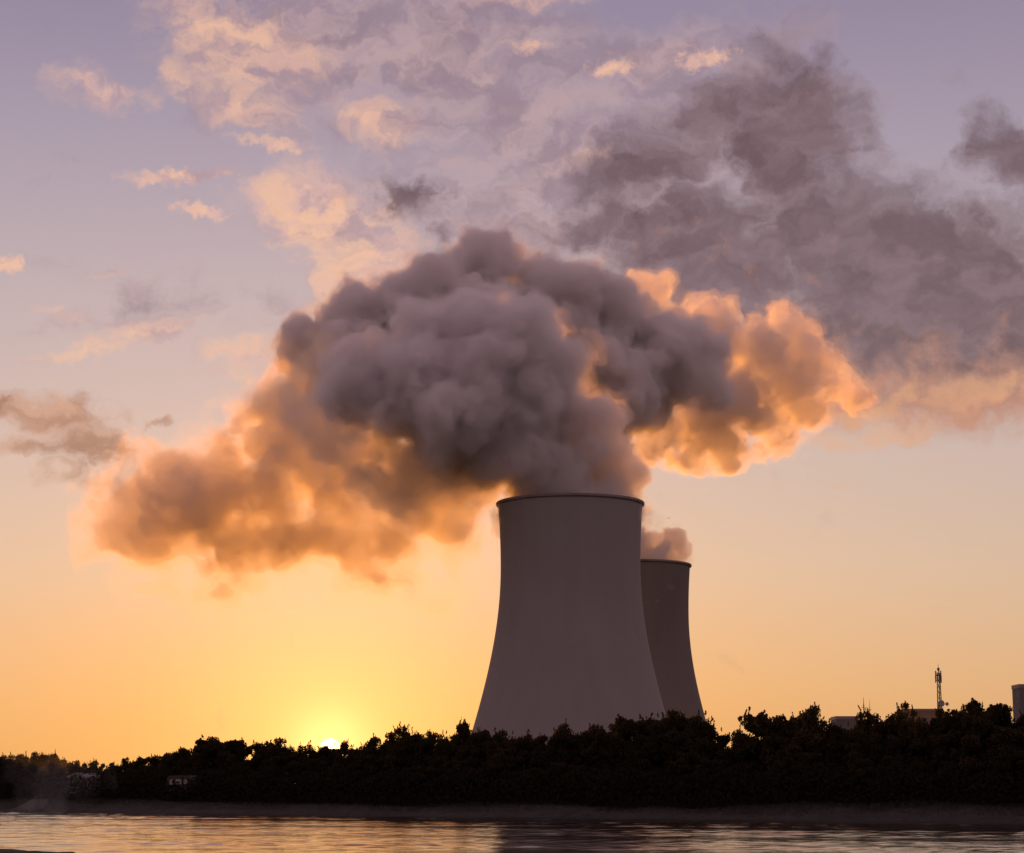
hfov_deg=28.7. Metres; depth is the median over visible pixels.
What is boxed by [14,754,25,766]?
tree
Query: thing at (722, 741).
tree
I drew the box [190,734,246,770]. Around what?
tree
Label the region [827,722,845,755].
tree
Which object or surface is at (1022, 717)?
tree
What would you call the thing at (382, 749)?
tree
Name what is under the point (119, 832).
river
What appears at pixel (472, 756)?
tree
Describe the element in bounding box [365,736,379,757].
tree
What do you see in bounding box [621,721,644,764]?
tree
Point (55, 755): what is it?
tree
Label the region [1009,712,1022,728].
tree
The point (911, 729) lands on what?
tree
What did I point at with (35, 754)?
tree
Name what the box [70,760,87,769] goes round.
tree
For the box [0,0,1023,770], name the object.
sky
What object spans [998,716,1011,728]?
tree
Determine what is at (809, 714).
tree
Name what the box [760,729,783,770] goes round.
tree
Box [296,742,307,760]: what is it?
tree
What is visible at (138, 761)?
tree
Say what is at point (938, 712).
tree
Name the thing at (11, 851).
bank
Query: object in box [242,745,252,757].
tree
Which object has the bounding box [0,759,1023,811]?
undergrowth
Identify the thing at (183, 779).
caravan
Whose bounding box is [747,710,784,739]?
tree
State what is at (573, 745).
tree
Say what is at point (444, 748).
tree
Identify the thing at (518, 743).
tree
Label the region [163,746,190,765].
tree
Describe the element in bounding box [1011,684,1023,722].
industrial building
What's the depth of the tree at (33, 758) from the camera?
288.76 m
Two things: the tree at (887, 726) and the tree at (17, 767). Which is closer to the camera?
the tree at (887, 726)
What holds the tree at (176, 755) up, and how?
on the ground at (617, 802)
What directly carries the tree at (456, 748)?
on the ground at (617, 802)
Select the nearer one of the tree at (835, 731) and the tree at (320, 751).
the tree at (835, 731)
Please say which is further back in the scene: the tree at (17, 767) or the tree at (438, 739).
the tree at (17, 767)
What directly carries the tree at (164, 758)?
on the ground at (617, 802)
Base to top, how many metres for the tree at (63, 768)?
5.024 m
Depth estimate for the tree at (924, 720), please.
206.42 m
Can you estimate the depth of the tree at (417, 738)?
245.57 m
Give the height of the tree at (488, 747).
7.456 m
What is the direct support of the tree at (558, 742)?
on the ground at (617, 802)
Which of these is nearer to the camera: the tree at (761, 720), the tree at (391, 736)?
the tree at (761, 720)
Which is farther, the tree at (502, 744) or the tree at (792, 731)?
the tree at (502, 744)
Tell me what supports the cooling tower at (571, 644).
on the ground at (617, 802)
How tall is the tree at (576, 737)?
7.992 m
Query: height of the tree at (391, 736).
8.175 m
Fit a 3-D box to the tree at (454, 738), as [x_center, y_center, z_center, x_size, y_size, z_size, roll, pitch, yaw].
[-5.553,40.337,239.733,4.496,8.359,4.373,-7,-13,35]
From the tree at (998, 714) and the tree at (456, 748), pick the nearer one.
the tree at (998, 714)
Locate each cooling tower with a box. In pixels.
[472,493,666,744]
[640,559,705,721]
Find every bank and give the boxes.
[0,802,1023,821]
[0,849,74,852]
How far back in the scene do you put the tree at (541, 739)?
232.98 m
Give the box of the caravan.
[166,775,201,794]
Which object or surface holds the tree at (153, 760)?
on the ground at (617, 802)
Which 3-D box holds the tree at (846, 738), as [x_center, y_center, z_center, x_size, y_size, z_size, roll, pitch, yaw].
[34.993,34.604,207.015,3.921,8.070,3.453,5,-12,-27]
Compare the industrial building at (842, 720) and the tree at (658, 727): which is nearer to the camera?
the tree at (658, 727)
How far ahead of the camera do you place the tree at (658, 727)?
221.54 m
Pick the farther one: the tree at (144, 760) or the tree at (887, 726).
the tree at (144, 760)
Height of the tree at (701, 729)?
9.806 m
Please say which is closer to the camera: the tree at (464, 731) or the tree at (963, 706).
the tree at (963, 706)
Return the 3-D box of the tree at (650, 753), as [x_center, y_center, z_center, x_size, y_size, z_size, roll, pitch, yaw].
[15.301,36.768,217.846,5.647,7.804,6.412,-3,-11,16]
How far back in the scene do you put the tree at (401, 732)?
243.16 m
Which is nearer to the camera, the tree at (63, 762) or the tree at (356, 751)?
the tree at (356, 751)
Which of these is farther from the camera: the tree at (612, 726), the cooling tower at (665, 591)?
the cooling tower at (665, 591)
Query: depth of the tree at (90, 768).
273.05 m
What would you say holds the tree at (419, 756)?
on the ground at (617, 802)
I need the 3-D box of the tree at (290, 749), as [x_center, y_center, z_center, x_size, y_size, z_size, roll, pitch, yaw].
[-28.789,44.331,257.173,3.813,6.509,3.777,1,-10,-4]
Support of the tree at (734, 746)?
on the ground at (617, 802)
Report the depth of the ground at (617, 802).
211.50 m
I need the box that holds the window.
[175,779,181,784]
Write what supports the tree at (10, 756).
on the ground at (617, 802)
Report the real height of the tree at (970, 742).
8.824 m
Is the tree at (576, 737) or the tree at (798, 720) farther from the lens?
the tree at (576, 737)
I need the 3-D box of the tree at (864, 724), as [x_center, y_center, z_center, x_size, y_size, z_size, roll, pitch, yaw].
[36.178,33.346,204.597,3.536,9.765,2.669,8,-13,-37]
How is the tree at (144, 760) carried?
on the ground at (617, 802)
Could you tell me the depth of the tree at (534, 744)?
233.21 m
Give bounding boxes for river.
[0,811,1023,852]
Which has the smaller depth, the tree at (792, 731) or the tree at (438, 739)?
the tree at (792, 731)
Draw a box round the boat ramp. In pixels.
[12,794,47,810]
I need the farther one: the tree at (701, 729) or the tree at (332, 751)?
the tree at (332, 751)
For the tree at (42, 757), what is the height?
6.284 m
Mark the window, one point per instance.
(180, 783)
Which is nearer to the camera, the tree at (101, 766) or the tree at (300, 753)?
the tree at (300, 753)
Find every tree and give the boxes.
[0,756,17,774]
[2,752,15,759]
[2,759,27,774]
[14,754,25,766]
[18,752,28,763]
[25,751,48,765]
[25,753,38,768]
[25,760,36,773]
[34,757,57,778]
[38,752,47,769]
[47,760,77,775]
[48,750,57,762]
[60,759,72,764]
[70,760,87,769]
[84,764,94,771]
[92,760,105,778]
[109,762,124,774]
[121,757,128,767]
[122,756,147,768]
[133,758,143,767]
[137,753,159,769]
[157,753,168,768]
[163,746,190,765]
[171,747,192,763]
[189,750,198,767]
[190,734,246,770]
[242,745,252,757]
[246,737,289,771]
[284,746,299,762]
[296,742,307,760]
[297,746,316,764]
[304,740,328,759]
[317,742,340,761]
[333,738,351,792]
[345,744,365,765]
[352,733,381,763]
[364,740,400,774]
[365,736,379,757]
[379,731,396,756]
[385,721,414,753]
[398,732,439,767]
[410,730,421,745]
[417,730,427,748]
[426,729,441,753]
[434,731,450,745]
[435,736,453,768]
[442,739,474,774]
[449,717,473,760]
[451,732,479,754]
[457,729,490,777]
[477,735,498,767]
[480,727,505,747]
[496,734,512,749]
[498,729,507,736]
[505,731,532,767]
[523,729,549,768]
[526,732,540,768]
[542,731,569,767]
[548,718,585,793]
[569,728,584,739]
[581,723,598,760]
[587,714,635,758]
[604,723,616,734]
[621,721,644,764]
[623,710,690,765]
[625,728,667,772]
[672,713,691,730]
[685,709,716,759]
[705,727,735,766]
[731,725,750,758]
[732,706,787,765]
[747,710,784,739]
[750,713,794,760]
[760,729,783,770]
[763,730,806,789]
[781,712,797,737]
[793,711,803,730]
[794,702,832,758]
[799,723,829,752]
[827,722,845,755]
[841,721,854,742]
[842,724,884,774]
[853,705,881,750]
[870,713,886,765]
[873,713,920,746]
[893,701,925,754]
[919,717,931,743]
[922,705,944,747]
[926,714,953,742]
[933,697,1012,757]
[948,711,1005,788]
[960,702,969,712]
[974,718,1023,789]
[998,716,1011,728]
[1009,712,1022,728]
[1019,710,1023,725]
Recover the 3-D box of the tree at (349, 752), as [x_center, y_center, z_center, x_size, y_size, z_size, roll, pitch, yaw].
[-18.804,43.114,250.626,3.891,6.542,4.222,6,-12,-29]
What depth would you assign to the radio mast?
555.66 m
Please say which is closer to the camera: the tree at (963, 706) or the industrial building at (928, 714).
the tree at (963, 706)
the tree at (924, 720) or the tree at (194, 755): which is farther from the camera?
the tree at (194, 755)
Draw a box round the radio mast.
[935,668,948,708]
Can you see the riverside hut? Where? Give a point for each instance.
(86, 776)
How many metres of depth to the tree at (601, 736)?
223.75 m
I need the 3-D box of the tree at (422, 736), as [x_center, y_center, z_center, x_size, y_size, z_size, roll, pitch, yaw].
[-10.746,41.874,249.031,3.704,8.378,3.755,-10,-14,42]
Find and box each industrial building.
[830,716,857,729]
[896,709,935,725]
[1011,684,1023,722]
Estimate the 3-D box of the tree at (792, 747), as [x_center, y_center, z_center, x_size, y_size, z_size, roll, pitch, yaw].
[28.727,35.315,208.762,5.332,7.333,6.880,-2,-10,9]
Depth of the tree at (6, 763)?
283.44 m
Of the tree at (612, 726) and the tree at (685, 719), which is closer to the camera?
the tree at (685, 719)
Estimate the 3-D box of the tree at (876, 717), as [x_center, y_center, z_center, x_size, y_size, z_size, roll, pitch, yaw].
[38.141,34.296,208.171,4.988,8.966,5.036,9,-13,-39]
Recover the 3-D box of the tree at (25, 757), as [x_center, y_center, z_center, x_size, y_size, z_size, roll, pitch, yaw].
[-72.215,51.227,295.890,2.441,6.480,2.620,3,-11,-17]
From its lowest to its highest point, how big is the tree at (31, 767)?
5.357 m
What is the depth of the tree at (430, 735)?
243.18 m
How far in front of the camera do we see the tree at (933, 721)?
201.40 m
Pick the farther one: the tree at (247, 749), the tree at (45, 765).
the tree at (45, 765)
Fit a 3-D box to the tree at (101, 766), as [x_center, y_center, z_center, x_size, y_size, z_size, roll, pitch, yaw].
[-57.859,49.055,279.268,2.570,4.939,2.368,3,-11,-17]
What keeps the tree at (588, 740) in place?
on the ground at (617, 802)
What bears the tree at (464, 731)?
on the ground at (617, 802)
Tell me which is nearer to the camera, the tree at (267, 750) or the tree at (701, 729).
the tree at (701, 729)
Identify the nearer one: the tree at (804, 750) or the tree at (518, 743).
the tree at (804, 750)
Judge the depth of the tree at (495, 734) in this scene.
237.92 m
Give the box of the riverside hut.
[66,773,99,793]
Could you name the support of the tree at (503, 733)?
on the ground at (617, 802)
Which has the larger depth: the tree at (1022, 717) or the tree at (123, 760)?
the tree at (123, 760)
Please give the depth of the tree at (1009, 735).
193.44 m
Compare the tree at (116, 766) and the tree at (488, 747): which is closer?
the tree at (488, 747)
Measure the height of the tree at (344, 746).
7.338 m
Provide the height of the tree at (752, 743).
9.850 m
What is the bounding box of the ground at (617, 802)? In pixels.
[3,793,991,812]
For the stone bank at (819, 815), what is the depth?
209.04 m
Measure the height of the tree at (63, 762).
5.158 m
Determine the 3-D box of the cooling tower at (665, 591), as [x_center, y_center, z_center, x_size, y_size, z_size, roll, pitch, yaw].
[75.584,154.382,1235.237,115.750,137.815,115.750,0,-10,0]
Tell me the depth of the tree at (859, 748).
202.32 m

